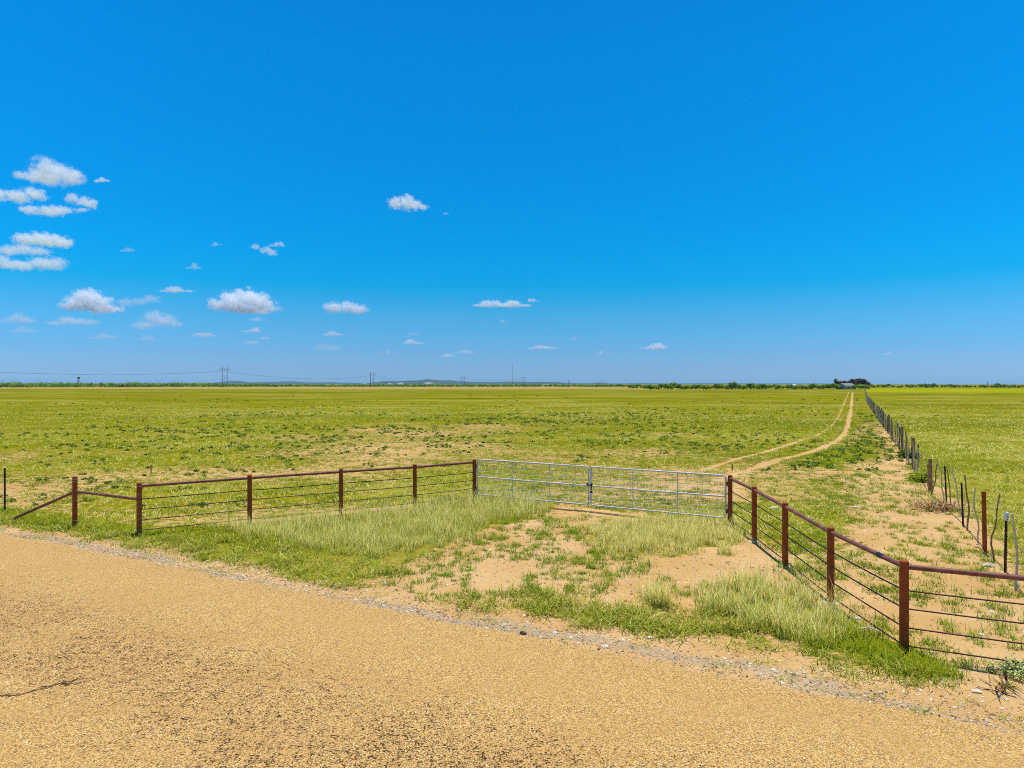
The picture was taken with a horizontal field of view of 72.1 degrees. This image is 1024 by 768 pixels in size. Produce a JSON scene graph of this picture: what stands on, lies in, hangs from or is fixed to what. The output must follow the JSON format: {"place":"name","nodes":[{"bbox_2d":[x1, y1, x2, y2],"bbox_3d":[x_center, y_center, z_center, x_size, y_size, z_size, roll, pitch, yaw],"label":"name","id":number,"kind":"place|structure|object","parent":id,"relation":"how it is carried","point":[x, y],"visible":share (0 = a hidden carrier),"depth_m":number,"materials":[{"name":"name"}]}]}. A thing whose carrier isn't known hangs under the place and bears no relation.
{"place":"outdoors","nodes":[
{"label":"outdoors","id":0,"kind":"place"},
{"bbox_2d":[212,381,362,383],"bbox_3d":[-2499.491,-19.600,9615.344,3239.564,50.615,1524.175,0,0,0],"label":"hills","id":1,"kind":"structure","parent":0,"point":[242,382],"depth_m":9207.45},
{"bbox_2d":[363,379,609,383],"bbox_3d":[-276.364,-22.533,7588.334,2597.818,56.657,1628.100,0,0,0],"label":"hills","id":2,"kind":"structure","parent":0,"point":[424,381],"depth_m":7108.30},
{"bbox_2d":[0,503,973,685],"bbox_3d":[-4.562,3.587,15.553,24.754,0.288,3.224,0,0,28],"label":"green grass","id":3,"kind":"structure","parent":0,"point":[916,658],"depth_m":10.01,"materials":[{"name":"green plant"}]},
{"bbox_2d":[857,627,881,631],"bbox_3d":[5.135,3.518,10.114,0.318,0.054,0.046,0,0,17],"label":"dry stick","id":4,"kind":"object","parent":3,"relation":"on","point":[868,627],"visible":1,"depth_m":10.12,"materials":[{"name":"grey wood"}]},
{"bbox_2d":[0,532,1023,767],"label":"road","id":5,"kind":"structure","parent":0,"point":[110,661],"depth_m":8.26,"materials":[{"name":"beige gravel"}]},
{"bbox_2d":[0,384,1023,734],"bbox_3d":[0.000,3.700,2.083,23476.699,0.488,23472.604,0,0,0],"label":"ground","id":6,"kind":"structure","parent":0,"point":[454,396],"depth_m":24.39,"materials":[{"name":"soil"}]},
{"bbox_2d":[2,468,70,518],"bbox_3d":[-16.889,3.113,21.492,13.140,1.386,0.225,0,0,30],"label":"wire fence","id":7,"kind":"object","parent":6,"relation":"on","point":[4,470],"visible":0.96,"depth_m":20.27,"materials":[{"name":"metal"}]},
{"bbox_2d":[9,459,475,535],"bbox_3d":[-6.961,3.163,19.323,12.906,1.582,3.012,0,0,-16],"label":"pipe fence","id":8,"kind":"object","parent":6,"relation":"on","point":[140,485],"visible":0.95,"depth_m":18.56,"materials":[{"name":"metal"}]},
{"bbox_2d":[476,459,588,505],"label":"gate","id":9,"kind":"structure","parent":8,"relation":"attached to","point":[521,474],"depth_m":21.36,"materials":[{"name":"metal"}]},
{"bbox_2d":[0,381,640,387],"bbox_3d":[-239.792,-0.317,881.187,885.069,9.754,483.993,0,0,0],"label":"treeline","id":10,"kind":"object","parent":6,"relation":"on","point":[12,384],"visible":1,"depth_m":946.51,"materials":[{"name":"green plant"}]},
{"bbox_2d":[0,505,966,694],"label":"verge grass","id":11,"kind":"structure","parent":6,"relation":"on","point":[639,612],"depth_m":11.97,"materials":[{"name":"green plant"}]},
{"bbox_2d":[0,395,1023,506],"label":"pasture weeds","id":12,"kind":"object","parent":6,"relation":"on","point":[869,442],"visible":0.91,"depth_m":45.03,"materials":[{"name":"green plant"}]},
{"bbox_2d":[0,459,1023,728],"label":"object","id":13,"kind":"object","parent":6,"relation":"on","point":[638,567],"visible":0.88,"depth_m":14.48,"materials":[{"name":"green plant"}]},
{"bbox_2d":[645,384,654,388],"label":"tree","id":14,"kind":"object","parent":6,"relation":"on","point":[649,386],"visible":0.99,"depth_m":447.59,"materials":[{"name":"green plant"}]},
{"bbox_2d":[663,383,672,389],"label":"tree","id":15,"kind":"object","parent":6,"relation":"on","point":[667,386],"visible":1,"depth_m":445.17,"materials":[{"name":"green plant"}]},
{"bbox_2d":[386,467,1021,676],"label":"pebbles","id":16,"kind":"object","parent":6,"relation":"on","point":[727,562],"visible":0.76,"depth_m":14.15,"materials":[{"name":"stone"}]},
{"bbox_2d":[728,382,737,389],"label":"tree","id":17,"kind":"object","parent":6,"relation":"on","point":[732,385],"visible":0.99,"depth_m":443.91,"materials":[{"name":"green plant"}]},
{"bbox_2d":[746,383,754,389],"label":"tree","id":18,"kind":"object","parent":6,"relation":"on","point":[750,386],"visible":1,"depth_m":452.76,"materials":[{"name":"green plant"}]},
{"bbox_2d":[809,383,817,389],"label":"tree","id":19,"kind":"object","parent":6,"relation":"on","point":[812,385],"visible":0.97,"depth_m":450.58,"materials":[{"name":"green plant"}]},
{"bbox_2d":[836,383,855,388],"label":"house","id":20,"kind":"structure","parent":6,"relation":"on","point":[844,385],"depth_m":467.11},
{"bbox_2d":[854,378,861,388],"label":"tree","id":21,"kind":"object","parent":6,"relation":"on","point":[857,380],"visible":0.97,"depth_m":518.94,"materials":[{"name":"green plant"}]},
{"bbox_2d":[857,383,865,389],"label":"tree","id":22,"kind":"object","parent":6,"relation":"on","point":[861,386],"visible":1,"depth_m":439.36,"materials":[{"name":"green plant"}]},
{"bbox_2d":[860,379,868,384],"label":"tree","id":23,"kind":"object","parent":6,"relation":"on","point":[863,381],"visible":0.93,"depth_m":518.17,"materials":[{"name":"green plant"}]},
{"bbox_2d":[728,475,1023,663],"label":"pipe fence","id":24,"kind":"object","parent":6,"relation":"on","point":[904,566],"visible":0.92,"depth_m":10.51,"materials":[{"name":"metal"}]},
{"bbox_2d":[590,466,727,518],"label":"gate","id":25,"kind":"structure","parent":24,"relation":"attached to","point":[677,493],"depth_m":19.34,"materials":[{"name":"metal"}]},
{"bbox_2d":[895,449,921,457],"bbox_3d":[19.721,3.435,34.986,1.136,0.574,1.253,0,0,0],"label":"shrub","id":26,"kind":"object","parent":6,"relation":"on","point":[901,453],"visible":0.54,"depth_m":34.97,"materials":[{"name":"green plant"}]},
{"bbox_2d":[904,467,934,481],"bbox_3d":[15.512,3.434,26.714,0.930,0.613,1.202,0,0,0],"label":"shrub","id":27,"kind":"object","parent":6,"relation":"on","point":[920,476],"visible":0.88,"depth_m":26.59,"materials":[{"name":"green plant"}]},
{"bbox_2d":[893,496,969,511],"bbox_3d":[12.572,3.498,20.671,2.427,0.389,1.806,0,0,0],"label":"dead brush","id":28,"kind":"object","parent":6,"relation":"on","point":[932,504],"visible":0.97,"depth_m":20.64,"materials":[{"name":"beige plant"}]},
{"bbox_2d":[863,388,1023,590],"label":"wire fence","id":29,"kind":"object","parent":6,"relation":"on","point":[884,420],"visible":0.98,"depth_m":19.67,"materials":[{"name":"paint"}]},
{"bbox_2d":[971,689,981,693],"bbox_3d":[5.586,3.694,8.460,0.129,0.051,0.092,0,0,0],"label":"rock","id":30,"kind":"object","parent":6,"relation":"on","point":[978,691],"visible":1,"depth_m":8.44,"materials":[{"name":"white stone"}]},
{"bbox_2d":[983,562,994,567],"bbox_3d":[9.660,3.686,14.282,0.238,0.132,0.161,0,0,0],"label":"rock","id":31,"kind":"object","parent":6,"relation":"on","point":[991,566],"visible":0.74,"depth_m":14.23,"materials":[{"name":"white stone"}]},
{"bbox_2d":[964,667,1023,694],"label":"dead brush","id":32,"kind":"object","parent":6,"relation":"on","point":[1002,683],"visible":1,"depth_m":8.52,"materials":[{"name":"brown plant"}]},
{"bbox_2d":[987,654,1023,680],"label":"shrub","id":33,"kind":"object","parent":6,"relation":"on","point":[1016,669],"visible":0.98,"depth_m":8.98,"materials":[{"name":"green plant"}]},
{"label":"power pole","id":34,"kind":"object","parent":6,"relation":"on","visible":0},
{"bbox_2d":[0,371,223,374],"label":"power cable","id":35,"kind":"object","parent":34,"relation":"attached to","point":[108,374],"visible":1,"depth_m":592.34,"materials":[{"name":"black metal"}]},
{"bbox_2d":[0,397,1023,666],"bbox_3d":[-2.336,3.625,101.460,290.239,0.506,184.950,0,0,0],"label":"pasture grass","id":36,"kind":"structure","parent":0,"point":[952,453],"depth_m":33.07,"materials":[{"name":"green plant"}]},
{"bbox_2d":[0,529,1023,737],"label":"gravel","id":37,"kind":"structure","parent":0,"point":[674,658],"depth_m":10.11,"materials":[{"name":"grey gravel"}]},
{"bbox_2d":[0,0,1023,383],"label":"sky","id":38,"kind":"structure","parent":0,"point":[576,191],"materials":[{"name":"blue"}]},
{"bbox_2d":[200,481,877,647],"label":"tall grass","id":39,"kind":"structure","parent":0,"point":[368,539],"depth_m":16.27,"materials":[{"name":"plant"}]},
{"bbox_2d":[613,383,822,383],"bbox_3d":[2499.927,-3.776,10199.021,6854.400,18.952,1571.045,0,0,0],"label":"hills","id":40,"kind":"structure","parent":0,"point":[717,383],"depth_m":9938.03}
]}

